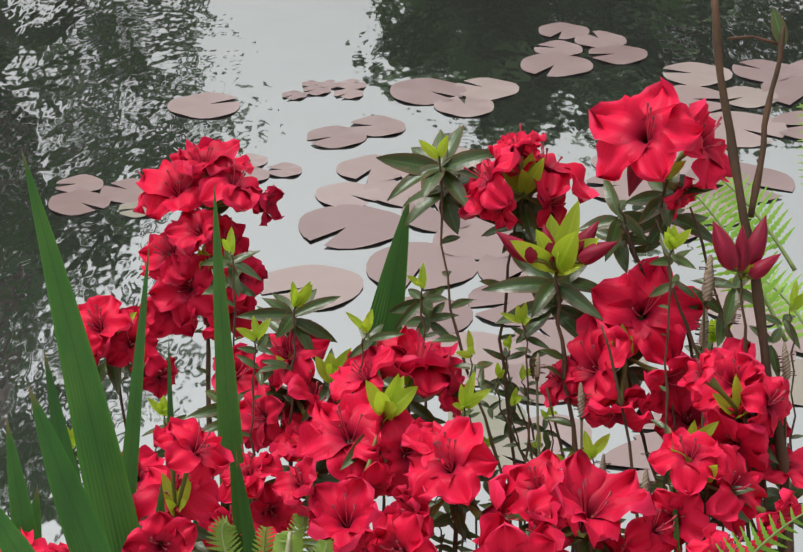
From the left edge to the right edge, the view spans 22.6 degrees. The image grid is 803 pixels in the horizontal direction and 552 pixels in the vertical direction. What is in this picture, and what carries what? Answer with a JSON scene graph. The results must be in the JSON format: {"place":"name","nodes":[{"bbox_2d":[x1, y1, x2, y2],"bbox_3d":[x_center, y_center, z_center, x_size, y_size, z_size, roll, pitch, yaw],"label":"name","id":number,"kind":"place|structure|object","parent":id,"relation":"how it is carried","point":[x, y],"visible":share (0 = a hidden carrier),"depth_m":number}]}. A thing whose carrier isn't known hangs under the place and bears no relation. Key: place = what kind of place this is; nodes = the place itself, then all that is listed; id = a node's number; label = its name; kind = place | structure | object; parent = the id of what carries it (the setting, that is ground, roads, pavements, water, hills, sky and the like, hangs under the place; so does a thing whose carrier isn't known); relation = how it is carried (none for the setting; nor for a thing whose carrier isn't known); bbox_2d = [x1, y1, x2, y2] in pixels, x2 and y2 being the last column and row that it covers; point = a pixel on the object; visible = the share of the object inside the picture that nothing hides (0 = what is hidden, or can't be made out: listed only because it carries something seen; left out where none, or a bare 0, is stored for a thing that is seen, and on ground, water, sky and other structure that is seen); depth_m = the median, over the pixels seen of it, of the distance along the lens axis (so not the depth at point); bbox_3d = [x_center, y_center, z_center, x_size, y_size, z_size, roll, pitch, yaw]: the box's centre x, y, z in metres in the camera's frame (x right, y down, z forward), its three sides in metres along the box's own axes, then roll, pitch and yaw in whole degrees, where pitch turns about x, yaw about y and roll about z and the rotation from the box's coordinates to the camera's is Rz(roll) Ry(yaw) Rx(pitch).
{"place":"outdoors","nodes":[
{"label":"outdoors","id":0,"kind":"place"},
{"bbox_2d":[0,0,802,551],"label":"pond water","id":1,"kind":"structure","parent":0,"point":[94,88],"depth_m":5.71},
{"bbox_2d":[48,22,802,493],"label":"lily pads","id":2,"kind":"object","parent":1,"relation":"on","point":[360,220],"visible":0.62,"depth_m":5.16},
{"bbox_3d":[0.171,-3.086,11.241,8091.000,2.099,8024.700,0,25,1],"label":"terrain ground","id":3,"kind":"structure","parent":0,"visible":0},
{"bbox_2d":[0,148,679,551],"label":"blade leaves","id":4,"kind":"object","parent":3,"relation":"on","point":[96,510],"visible":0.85,"depth_m":1.10},
{"bbox_2d":[115,0,796,551],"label":"plant stems","id":5,"kind":"object","parent":3,"relation":"on","point":[757,292],"visible":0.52,"depth_m":1.17},
{"bbox_2d":[0,77,802,551],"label":"red flowers","id":6,"kind":"object","parent":5,"relation":"attached to","point":[420,479],"visible":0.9,"depth_m":1.19},
{"bbox_2d":[69,102,790,551],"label":"flower stamens","id":7,"kind":"object","parent":5,"relation":"attached to","point":[553,376],"visible":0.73,"depth_m":1.18},
{"bbox_2d":[59,7,802,551],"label":"leaves","id":8,"kind":"object","parent":5,"relation":"attached to","point":[419,163],"visible":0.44,"depth_m":1.25},
{"bbox_2d":[67,135,802,543],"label":"young leaves","id":9,"kind":"object","parent":5,"relation":"attached to","point":[395,397],"visible":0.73,"depth_m":1.20},
{"bbox_2d":[126,151,779,545],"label":"azalea calyx pedicels","id":10,"kind":"object","parent":5,"relation":"attached to","point":[624,385],"visible":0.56,"depth_m":1.18},
{"bbox_2d":[496,165,780,279],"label":"flower buds","id":11,"kind":"object","parent":5,"relation":"on","point":[743,252],"visible":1,"depth_m":1.15},
{"bbox_2d":[220,103,802,551],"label":"fern stems","id":12,"kind":"object","parent":3,"relation":"on","point":[766,301],"visible":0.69,"depth_m":1.30},
{"bbox_2d":[206,513,333,551],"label":"fern fronds","id":13,"kind":"object","parent":12,"relation":"attached to","point":[297,544],"visible":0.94,"depth_m":1.08},
{"bbox_2d":[686,104,802,551],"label":"fern fronds","id":14,"kind":"object","parent":12,"relation":"attached to","point":[773,297],"visible":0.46,"depth_m":1.32},
{"bbox_2d":[534,255,790,494],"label":"seed spikes","id":15,"kind":"object","parent":3,"relation":"on","point":[707,287],"visible":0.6,"depth_m":1.16}
]}

